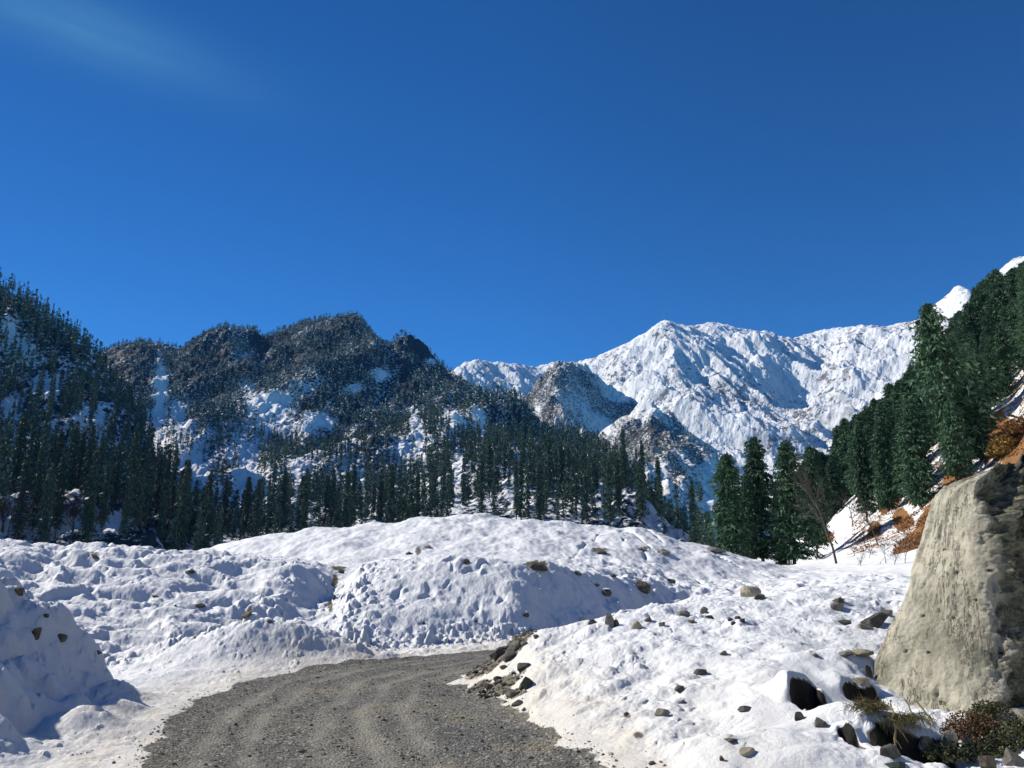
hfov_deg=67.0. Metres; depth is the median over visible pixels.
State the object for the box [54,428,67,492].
conifer tree
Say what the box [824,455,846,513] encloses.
conifer tree
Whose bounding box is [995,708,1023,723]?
rock
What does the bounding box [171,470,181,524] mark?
conifer tree
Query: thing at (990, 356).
conifer tree
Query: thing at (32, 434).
conifer tree
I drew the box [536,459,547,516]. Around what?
conifer tree
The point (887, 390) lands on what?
conifer tree
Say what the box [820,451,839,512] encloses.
conifer tree
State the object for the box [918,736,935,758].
rock
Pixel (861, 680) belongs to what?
rock
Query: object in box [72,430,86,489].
conifer tree
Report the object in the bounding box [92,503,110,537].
bare tree
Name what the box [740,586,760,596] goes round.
rock
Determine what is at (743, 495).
conifer tree
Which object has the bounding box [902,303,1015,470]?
conifer tree
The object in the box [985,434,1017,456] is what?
autumn shrub
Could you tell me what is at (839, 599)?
rock
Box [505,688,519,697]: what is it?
rock
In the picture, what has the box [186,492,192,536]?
conifer tree
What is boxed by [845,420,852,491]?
conifer tree
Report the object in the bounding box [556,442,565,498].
conifer tree
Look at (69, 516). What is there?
bare tree
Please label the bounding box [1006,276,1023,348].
conifer tree
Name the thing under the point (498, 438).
forest
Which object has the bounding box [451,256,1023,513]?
snow mountain
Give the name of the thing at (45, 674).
snow bank
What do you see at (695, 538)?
conifer tree
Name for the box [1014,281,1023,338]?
conifer tree
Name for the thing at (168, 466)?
conifer tree
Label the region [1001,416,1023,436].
autumn shrub
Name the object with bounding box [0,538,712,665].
snow bank
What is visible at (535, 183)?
sky
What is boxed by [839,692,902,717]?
grass tuft
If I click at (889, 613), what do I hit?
rock
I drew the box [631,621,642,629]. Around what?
rock
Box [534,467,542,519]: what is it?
conifer tree
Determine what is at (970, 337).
conifer tree
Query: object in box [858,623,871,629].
rock
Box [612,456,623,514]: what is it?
conifer tree
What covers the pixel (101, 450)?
conifer tree
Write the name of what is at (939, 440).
conifer tree
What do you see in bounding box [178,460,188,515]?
conifer tree
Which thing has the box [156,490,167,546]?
conifer tree
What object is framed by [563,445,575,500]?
conifer tree
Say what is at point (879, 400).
conifer tree
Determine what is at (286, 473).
conifer tree
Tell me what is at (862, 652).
rock
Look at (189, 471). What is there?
conifer tree
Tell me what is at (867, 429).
conifer tree
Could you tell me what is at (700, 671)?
rock
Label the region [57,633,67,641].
rock
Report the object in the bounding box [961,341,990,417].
conifer tree
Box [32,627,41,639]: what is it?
rock
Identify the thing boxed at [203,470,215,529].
conifer tree
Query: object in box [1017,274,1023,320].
conifer tree
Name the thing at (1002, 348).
conifer tree
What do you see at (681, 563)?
snow mound
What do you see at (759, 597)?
rock
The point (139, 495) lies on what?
conifer tree
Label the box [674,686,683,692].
rock
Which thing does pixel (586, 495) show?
conifer tree
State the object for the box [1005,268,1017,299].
conifer tree
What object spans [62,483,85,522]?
bare tree
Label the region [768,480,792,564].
conifer tree
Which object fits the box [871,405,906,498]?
conifer tree
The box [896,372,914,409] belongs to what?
conifer tree
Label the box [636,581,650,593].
rock
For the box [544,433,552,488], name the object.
conifer tree
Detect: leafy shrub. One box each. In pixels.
[920,737,983,764]
[939,710,1006,744]
[965,698,1013,726]
[968,721,1023,758]
[1001,715,1023,740]
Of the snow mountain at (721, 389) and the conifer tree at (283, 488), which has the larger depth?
the snow mountain at (721, 389)
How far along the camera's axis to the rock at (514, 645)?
13.96 m
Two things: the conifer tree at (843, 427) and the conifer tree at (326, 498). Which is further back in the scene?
the conifer tree at (326, 498)
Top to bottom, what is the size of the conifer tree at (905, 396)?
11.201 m
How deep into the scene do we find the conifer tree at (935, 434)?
97.74 m
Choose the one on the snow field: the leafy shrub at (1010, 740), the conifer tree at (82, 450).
the leafy shrub at (1010, 740)
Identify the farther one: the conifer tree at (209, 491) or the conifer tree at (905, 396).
the conifer tree at (209, 491)
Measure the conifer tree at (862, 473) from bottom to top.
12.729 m
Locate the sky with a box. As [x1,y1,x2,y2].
[0,0,1023,370]
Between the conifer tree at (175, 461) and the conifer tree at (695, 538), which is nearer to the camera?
the conifer tree at (695, 538)
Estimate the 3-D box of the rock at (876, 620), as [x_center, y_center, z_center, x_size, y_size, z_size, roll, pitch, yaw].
[6.377,4.181,13.681,0.399,0.288,0.370,6,-15,-25]
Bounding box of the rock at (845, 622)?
[837,619,851,625]
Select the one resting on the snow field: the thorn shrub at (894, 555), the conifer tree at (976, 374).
the thorn shrub at (894, 555)
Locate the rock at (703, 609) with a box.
[700,606,707,613]
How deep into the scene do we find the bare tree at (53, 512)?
222.86 m
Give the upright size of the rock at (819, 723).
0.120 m
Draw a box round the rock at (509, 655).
[503,650,515,661]
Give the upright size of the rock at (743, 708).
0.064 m
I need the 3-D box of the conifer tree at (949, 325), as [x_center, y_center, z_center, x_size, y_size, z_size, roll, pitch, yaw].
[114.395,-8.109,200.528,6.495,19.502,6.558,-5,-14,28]
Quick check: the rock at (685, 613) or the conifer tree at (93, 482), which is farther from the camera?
the conifer tree at (93, 482)
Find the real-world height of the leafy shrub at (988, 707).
0.284 m
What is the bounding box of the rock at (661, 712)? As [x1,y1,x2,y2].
[655,708,669,715]
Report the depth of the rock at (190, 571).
24.57 m
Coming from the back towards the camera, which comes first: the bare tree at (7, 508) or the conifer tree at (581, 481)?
the conifer tree at (581, 481)
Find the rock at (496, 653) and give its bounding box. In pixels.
[489,646,508,659]
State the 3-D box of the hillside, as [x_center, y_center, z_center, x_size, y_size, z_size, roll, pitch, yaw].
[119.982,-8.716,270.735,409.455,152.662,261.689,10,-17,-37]
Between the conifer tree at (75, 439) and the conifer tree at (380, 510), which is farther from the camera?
the conifer tree at (380, 510)
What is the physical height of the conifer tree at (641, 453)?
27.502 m
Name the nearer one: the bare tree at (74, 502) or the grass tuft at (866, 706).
the grass tuft at (866, 706)
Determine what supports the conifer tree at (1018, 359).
on the hillside
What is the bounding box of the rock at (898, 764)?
[884,761,905,767]
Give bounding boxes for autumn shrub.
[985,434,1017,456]
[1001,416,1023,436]
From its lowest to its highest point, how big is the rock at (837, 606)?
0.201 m
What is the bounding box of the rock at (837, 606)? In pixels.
[830,602,843,610]
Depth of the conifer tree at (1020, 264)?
149.77 m
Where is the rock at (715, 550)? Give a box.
[707,547,726,552]
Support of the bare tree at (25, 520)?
on the mountain at (145, 535)
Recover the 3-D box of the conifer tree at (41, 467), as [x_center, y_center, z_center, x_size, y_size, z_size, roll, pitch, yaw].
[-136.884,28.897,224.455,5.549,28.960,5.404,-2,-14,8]
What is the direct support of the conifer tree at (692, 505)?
on the mountain at (272, 402)
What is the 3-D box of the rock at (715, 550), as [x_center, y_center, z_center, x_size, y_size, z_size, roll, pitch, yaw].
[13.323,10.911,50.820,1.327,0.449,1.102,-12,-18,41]
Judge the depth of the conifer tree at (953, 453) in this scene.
77.60 m
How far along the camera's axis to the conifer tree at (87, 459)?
245.18 m
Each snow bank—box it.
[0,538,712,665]
[0,576,152,753]
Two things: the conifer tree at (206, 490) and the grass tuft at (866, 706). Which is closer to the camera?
the grass tuft at (866, 706)
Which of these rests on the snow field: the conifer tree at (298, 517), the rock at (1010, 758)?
the rock at (1010, 758)
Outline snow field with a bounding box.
[0,548,1023,767]
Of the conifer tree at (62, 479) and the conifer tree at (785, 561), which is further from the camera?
the conifer tree at (62, 479)
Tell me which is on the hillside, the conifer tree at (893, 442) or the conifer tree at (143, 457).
the conifer tree at (893, 442)
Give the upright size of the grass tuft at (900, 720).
0.311 m
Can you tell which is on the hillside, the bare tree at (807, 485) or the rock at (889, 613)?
the bare tree at (807, 485)
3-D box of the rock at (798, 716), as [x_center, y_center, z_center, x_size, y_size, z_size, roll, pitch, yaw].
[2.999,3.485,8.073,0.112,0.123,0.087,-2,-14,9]
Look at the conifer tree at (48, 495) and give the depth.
215.30 m
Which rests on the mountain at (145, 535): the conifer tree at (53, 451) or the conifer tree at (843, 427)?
the conifer tree at (53, 451)
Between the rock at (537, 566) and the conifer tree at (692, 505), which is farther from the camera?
the conifer tree at (692, 505)
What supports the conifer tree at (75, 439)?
on the mountain at (145, 535)
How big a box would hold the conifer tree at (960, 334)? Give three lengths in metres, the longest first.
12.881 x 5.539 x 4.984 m
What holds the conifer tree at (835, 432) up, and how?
on the hillside
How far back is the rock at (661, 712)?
9.08 m
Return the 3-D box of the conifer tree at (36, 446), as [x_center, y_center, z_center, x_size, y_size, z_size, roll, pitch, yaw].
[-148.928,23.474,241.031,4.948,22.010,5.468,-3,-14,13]
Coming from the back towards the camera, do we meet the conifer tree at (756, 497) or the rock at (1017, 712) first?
the conifer tree at (756, 497)
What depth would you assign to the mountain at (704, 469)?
1157.55 m
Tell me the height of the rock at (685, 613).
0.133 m
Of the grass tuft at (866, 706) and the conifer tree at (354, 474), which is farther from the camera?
the conifer tree at (354, 474)
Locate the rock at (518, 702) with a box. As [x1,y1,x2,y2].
[511,699,522,705]
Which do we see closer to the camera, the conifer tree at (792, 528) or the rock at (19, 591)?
the rock at (19, 591)
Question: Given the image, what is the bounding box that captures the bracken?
[824,371,1023,554]
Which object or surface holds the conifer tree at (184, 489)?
on the mountain at (272, 402)
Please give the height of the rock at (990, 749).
0.238 m
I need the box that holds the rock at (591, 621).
[588,619,596,624]
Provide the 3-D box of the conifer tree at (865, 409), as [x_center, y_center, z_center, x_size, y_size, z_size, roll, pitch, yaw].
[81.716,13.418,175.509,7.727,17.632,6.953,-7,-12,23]
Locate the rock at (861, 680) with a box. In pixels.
[852,677,869,684]
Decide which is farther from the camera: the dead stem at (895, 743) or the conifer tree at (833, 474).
the conifer tree at (833, 474)
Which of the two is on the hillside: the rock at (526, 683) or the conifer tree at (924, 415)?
the conifer tree at (924, 415)
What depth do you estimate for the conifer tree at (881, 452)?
91.91 m
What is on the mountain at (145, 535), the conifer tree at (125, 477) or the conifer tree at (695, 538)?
the conifer tree at (125, 477)
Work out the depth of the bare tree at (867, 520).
67.54 m
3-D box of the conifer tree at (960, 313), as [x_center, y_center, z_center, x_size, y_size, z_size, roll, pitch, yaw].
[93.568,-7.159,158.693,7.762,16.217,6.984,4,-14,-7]
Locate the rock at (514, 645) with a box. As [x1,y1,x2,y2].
[505,641,519,653]
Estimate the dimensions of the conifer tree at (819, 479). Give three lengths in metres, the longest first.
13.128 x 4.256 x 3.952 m
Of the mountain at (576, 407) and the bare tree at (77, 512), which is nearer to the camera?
the bare tree at (77, 512)
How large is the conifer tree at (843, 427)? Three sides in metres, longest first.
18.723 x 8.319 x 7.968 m
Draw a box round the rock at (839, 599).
[833,597,842,602]
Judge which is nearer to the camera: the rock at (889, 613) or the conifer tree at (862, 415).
the rock at (889, 613)
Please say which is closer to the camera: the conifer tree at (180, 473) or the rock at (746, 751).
the rock at (746, 751)
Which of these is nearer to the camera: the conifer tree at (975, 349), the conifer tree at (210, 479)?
the conifer tree at (975, 349)
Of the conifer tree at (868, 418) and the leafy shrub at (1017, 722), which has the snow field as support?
the leafy shrub at (1017, 722)
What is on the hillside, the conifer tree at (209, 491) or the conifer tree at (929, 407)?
the conifer tree at (929, 407)
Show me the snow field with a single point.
(600, 677)
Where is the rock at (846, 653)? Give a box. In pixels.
[838,651,854,656]
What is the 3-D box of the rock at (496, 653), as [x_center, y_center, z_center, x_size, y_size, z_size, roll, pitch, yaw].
[-0.248,5.014,14.456,0.334,0.232,0.333,-4,-14,17]
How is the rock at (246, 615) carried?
on the snow bank at (120, 614)
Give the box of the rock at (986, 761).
[978,755,996,767]
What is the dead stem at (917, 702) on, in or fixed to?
on the snow field
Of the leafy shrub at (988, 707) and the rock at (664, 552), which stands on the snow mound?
the rock at (664, 552)
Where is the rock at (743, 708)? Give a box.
[737,706,751,711]
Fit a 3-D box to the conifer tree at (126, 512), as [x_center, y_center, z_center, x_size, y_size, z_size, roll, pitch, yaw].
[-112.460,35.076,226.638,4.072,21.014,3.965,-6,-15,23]
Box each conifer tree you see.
[6,411,30,494]
[7,455,32,538]
[20,429,38,484]
[26,425,42,490]
[26,434,49,531]
[28,463,56,542]
[40,433,58,510]
[49,448,70,539]
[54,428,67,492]
[65,420,81,490]
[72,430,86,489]
[75,450,101,542]
[78,422,96,498]
[95,437,106,505]
[97,461,112,531]
[111,445,121,502]
[117,468,134,537]
[120,442,135,507]
[121,427,139,507]
[131,467,145,530]
[132,453,145,512]
[138,454,152,528]
[145,442,154,518]
[152,447,164,509]
[155,478,170,537]
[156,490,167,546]
[158,448,172,516]
[166,444,181,519]
[167,469,190,549]
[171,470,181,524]
[174,459,193,541]
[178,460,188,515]
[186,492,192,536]
[191,493,204,539]
[198,482,213,544]
[200,483,212,547]
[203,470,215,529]
[219,477,232,537]
[240,476,253,538]
[249,479,261,536]
[274,475,287,532]
[280,470,288,529]
[295,477,304,531]
[297,468,313,530]
[321,476,334,526]
[327,469,337,526]
[337,467,351,527]
[349,464,360,517]
[375,475,384,522]
[383,465,394,522]
[384,465,399,522]
[412,470,421,517]
[476,453,485,512]
[485,444,493,497]
[511,454,519,519]
[511,455,526,519]
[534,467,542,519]
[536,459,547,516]
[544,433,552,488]
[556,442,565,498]
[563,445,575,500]
[578,453,588,503]
[582,458,591,523]
[603,460,615,526]
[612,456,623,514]
[620,426,627,488]
[621,444,629,488]
[633,458,650,522]
[638,440,648,496]
[653,457,664,512]
[686,520,703,544]
[687,480,698,539]
[697,512,715,546]
[699,451,756,558]
[735,436,782,561]
[741,491,758,557]
[764,439,828,564]
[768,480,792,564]
[796,446,811,517]
[801,454,838,557]
[806,447,835,516]
[815,468,829,523]
[817,450,833,518]
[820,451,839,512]
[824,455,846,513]
[830,425,853,500]
[835,417,856,496]
[841,433,860,494]
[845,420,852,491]
[847,412,867,478]
[848,419,854,449]
[849,415,866,479]
[850,427,879,515]
[861,405,873,425]
[862,423,877,495]
[865,416,873,431]
[867,420,903,510]
[868,398,877,423]
[868,427,878,498]
[871,399,880,428]
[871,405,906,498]
[874,400,895,431]
[881,382,892,407]
[886,413,927,494]
[888,435,907,501]
[889,381,901,420]
[894,409,901,434]
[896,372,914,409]
[896,402,943,507]
[900,392,929,449]
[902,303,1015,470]
[911,379,936,445]
[915,359,925,376]
[923,363,940,436]
[931,413,940,443]
[932,406,944,455]
[937,398,982,481]
[947,318,953,334]
[949,312,959,340]
[950,362,991,449]
[954,302,982,349]
[954,312,963,347]
[955,329,966,347]
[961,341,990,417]
[961,382,994,463]
[966,332,977,345]
[968,289,985,319]
[970,340,996,415]
[971,296,984,332]
[972,281,987,299]
[979,312,996,349]
[980,278,988,294]
[981,268,1015,326]
[982,335,1016,385]
[983,344,1006,404]
[992,322,1022,397]
[998,306,1011,362]
[1004,298,1023,371]
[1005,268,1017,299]
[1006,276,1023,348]
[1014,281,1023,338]
[1015,262,1022,282]
[1015,306,1023,353]
[1017,265,1023,288]
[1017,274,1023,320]
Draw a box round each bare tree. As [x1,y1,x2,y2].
[0,492,18,531]
[0,493,10,532]
[1,486,36,537]
[18,492,52,540]
[40,487,60,534]
[47,495,75,537]
[59,492,85,531]
[59,496,83,544]
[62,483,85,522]
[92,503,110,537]
[774,452,844,563]
[829,490,859,524]
[848,489,878,545]
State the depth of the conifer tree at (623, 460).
337.11 m
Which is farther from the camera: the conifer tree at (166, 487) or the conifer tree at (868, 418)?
the conifer tree at (166, 487)
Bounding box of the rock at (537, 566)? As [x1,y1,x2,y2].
[525,562,547,570]
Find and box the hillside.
[757,360,1023,568]
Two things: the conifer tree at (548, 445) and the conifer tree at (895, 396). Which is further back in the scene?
the conifer tree at (548, 445)
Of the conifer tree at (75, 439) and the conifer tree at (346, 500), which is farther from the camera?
the conifer tree at (346, 500)
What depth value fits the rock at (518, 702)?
11.15 m
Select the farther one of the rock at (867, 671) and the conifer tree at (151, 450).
the conifer tree at (151, 450)
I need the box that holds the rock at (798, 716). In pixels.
[794,712,804,720]
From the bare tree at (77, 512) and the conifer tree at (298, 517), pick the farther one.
the conifer tree at (298, 517)
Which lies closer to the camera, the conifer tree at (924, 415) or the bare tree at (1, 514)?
the conifer tree at (924, 415)
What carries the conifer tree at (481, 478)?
on the mountain at (272, 402)
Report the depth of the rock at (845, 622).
13.69 m
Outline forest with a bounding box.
[0,267,740,553]
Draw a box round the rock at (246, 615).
[240,610,251,618]
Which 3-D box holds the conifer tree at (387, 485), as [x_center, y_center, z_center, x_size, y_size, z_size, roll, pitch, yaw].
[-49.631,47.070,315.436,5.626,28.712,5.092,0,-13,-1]
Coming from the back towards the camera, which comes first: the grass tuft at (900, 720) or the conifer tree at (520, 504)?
the conifer tree at (520, 504)
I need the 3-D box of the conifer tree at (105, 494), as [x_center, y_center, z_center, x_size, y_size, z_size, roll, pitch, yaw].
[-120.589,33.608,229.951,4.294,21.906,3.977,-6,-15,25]
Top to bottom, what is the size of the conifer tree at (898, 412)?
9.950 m
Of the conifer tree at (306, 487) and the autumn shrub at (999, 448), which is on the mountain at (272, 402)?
the conifer tree at (306, 487)
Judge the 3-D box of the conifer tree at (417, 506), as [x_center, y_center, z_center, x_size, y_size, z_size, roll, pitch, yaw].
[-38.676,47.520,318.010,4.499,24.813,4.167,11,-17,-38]
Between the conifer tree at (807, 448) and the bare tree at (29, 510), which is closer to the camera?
the conifer tree at (807, 448)
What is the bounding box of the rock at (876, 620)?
[860,612,887,627]
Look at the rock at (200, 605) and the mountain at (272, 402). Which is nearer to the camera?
the rock at (200, 605)
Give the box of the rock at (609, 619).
[605,612,613,627]
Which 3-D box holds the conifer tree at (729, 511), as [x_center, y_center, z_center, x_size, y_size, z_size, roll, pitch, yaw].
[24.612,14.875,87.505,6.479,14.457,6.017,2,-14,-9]
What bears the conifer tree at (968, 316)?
on the hillside
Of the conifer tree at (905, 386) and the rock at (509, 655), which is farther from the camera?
the conifer tree at (905, 386)
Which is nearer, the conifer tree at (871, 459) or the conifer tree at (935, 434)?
the conifer tree at (935, 434)
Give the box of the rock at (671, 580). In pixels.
[667,578,675,583]
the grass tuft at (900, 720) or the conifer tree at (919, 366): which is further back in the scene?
the conifer tree at (919, 366)
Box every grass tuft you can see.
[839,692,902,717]
[875,704,948,739]
[901,692,946,707]
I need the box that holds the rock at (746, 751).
[739,747,754,756]
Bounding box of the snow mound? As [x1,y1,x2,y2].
[198,513,757,589]
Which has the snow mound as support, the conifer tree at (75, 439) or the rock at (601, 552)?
the rock at (601, 552)
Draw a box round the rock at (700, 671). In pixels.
[694,669,706,674]
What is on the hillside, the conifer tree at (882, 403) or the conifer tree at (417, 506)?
the conifer tree at (882, 403)
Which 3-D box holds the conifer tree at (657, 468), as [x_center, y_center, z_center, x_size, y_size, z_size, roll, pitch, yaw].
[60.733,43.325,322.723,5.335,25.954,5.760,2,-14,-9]
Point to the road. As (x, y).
(204, 750)
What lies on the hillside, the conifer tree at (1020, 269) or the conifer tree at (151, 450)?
the conifer tree at (1020, 269)
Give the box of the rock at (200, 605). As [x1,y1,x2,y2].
[195,603,204,607]
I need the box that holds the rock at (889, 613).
[879,610,892,616]
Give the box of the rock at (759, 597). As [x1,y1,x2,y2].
[754,594,764,599]
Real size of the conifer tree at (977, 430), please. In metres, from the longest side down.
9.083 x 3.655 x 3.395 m
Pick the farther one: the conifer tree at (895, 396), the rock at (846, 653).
the conifer tree at (895, 396)
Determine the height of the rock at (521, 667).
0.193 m
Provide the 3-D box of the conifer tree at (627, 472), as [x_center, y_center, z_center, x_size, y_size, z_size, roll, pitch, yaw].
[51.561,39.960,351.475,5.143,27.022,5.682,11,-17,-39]
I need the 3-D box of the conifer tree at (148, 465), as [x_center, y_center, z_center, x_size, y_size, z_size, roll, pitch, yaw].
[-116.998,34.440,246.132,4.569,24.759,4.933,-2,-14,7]
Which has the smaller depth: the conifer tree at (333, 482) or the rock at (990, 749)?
the rock at (990, 749)
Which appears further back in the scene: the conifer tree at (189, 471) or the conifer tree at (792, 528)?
the conifer tree at (189, 471)
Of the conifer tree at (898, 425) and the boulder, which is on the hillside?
the conifer tree at (898, 425)
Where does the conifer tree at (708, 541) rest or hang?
on the valley floor
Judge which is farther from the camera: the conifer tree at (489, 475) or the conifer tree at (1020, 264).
the conifer tree at (489, 475)
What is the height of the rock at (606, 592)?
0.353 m
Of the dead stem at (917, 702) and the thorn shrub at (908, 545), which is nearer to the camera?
the dead stem at (917, 702)
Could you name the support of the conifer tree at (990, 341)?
on the hillside
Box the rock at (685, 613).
[676,610,689,616]
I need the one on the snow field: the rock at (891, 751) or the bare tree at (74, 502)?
the rock at (891, 751)
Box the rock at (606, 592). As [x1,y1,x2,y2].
[602,588,611,595]
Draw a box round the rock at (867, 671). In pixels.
[864,665,872,677]
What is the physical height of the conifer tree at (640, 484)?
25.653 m
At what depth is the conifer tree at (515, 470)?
308.55 m
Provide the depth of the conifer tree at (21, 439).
244.93 m
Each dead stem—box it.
[890,700,907,748]
[916,701,934,727]
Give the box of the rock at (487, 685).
[483,683,492,688]
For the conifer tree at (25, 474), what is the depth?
216.88 m
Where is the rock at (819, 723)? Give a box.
[814,717,826,727]
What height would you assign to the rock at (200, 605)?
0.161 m
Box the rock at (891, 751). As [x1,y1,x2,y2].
[880,744,900,758]
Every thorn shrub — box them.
[876,534,889,563]
[882,548,903,563]
[897,528,919,562]
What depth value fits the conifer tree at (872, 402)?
186.50 m
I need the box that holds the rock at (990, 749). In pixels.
[985,736,997,758]
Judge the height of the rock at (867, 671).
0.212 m
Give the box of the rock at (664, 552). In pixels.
[659,551,669,554]
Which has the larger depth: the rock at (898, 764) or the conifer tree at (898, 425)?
the conifer tree at (898, 425)
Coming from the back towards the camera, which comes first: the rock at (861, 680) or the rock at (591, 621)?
the rock at (591, 621)
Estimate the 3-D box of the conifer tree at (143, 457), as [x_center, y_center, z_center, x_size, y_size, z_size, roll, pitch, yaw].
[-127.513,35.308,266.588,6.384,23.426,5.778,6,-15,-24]
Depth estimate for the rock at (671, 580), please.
39.15 m
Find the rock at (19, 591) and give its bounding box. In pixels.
[15,587,23,595]
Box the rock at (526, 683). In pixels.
[519,676,532,690]
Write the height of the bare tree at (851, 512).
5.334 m
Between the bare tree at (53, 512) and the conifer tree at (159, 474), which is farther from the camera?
the conifer tree at (159, 474)
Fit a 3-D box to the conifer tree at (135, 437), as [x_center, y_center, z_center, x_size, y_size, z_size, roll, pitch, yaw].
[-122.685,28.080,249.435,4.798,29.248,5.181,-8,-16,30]
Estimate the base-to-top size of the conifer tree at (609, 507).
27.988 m
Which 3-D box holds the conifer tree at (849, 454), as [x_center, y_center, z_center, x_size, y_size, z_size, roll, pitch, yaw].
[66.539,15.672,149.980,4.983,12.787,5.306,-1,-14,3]
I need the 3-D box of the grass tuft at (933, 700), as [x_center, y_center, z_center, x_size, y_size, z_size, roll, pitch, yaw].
[5.307,3.781,9.204,1.262,0.280,0.457,0,-13,0]
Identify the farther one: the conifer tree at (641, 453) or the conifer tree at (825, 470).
the conifer tree at (641, 453)
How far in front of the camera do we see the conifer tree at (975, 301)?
155.68 m
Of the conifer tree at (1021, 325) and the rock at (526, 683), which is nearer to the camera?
the rock at (526, 683)
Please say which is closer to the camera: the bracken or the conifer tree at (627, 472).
the bracken
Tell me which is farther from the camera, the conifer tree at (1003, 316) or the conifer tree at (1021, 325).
the conifer tree at (1003, 316)
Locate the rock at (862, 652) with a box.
[852,648,873,656]
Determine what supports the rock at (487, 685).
on the snow field
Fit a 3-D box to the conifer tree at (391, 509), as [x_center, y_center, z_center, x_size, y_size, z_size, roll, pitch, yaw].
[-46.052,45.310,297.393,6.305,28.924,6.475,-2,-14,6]
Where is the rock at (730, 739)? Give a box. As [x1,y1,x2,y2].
[725,738,737,741]
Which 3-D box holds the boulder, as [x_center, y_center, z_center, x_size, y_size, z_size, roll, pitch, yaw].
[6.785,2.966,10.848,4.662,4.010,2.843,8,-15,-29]
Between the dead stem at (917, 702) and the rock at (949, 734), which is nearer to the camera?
the rock at (949, 734)
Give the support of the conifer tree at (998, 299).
on the hillside
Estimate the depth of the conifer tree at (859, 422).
145.19 m
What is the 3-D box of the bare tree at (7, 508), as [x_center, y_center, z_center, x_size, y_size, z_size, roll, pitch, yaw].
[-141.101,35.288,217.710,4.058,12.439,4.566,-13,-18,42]
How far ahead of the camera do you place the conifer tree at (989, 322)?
139.12 m
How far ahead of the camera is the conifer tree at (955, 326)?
179.91 m
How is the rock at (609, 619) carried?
on the snow field
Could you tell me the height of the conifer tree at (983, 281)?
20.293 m
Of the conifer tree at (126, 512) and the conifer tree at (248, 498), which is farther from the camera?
the conifer tree at (248, 498)
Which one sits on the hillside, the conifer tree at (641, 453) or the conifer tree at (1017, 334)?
the conifer tree at (1017, 334)
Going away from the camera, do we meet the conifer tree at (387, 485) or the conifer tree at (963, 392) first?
the conifer tree at (963, 392)
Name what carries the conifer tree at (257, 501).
on the mountain at (272, 402)
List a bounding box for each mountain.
[0,285,194,550]
[94,313,749,557]
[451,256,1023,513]
[521,360,637,438]
[595,398,769,540]
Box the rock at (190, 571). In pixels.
[185,569,194,573]
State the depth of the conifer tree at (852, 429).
157.22 m
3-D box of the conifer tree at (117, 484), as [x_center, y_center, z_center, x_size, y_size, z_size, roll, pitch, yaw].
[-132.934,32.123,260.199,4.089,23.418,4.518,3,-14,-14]
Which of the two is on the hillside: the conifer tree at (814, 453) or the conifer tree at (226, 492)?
the conifer tree at (814, 453)
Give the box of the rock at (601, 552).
[597,550,606,553]
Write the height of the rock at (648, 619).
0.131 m
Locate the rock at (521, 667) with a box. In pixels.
[517,663,529,672]
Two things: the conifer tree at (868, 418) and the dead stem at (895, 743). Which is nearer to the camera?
the dead stem at (895, 743)
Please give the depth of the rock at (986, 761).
6.89 m
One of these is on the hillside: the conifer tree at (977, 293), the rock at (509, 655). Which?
the conifer tree at (977, 293)
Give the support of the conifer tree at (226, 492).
on the mountain at (272, 402)
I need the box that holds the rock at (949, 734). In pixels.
[940,729,958,752]
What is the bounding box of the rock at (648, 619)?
[644,616,651,621]
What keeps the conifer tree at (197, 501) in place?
on the mountain at (272, 402)
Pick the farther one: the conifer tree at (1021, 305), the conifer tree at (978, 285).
the conifer tree at (978, 285)
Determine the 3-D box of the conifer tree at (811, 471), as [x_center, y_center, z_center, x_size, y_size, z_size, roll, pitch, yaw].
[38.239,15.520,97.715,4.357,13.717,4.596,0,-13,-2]
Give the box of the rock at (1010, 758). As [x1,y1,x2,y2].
[1002,747,1023,766]
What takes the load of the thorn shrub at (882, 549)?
on the snow field
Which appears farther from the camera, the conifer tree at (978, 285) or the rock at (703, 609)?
the conifer tree at (978, 285)
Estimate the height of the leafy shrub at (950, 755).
0.204 m
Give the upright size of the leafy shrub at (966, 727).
0.304 m
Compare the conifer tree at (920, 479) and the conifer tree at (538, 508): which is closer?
the conifer tree at (920, 479)
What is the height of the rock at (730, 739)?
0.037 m
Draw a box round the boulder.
[874,451,1023,713]
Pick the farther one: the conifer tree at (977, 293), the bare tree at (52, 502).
the bare tree at (52, 502)

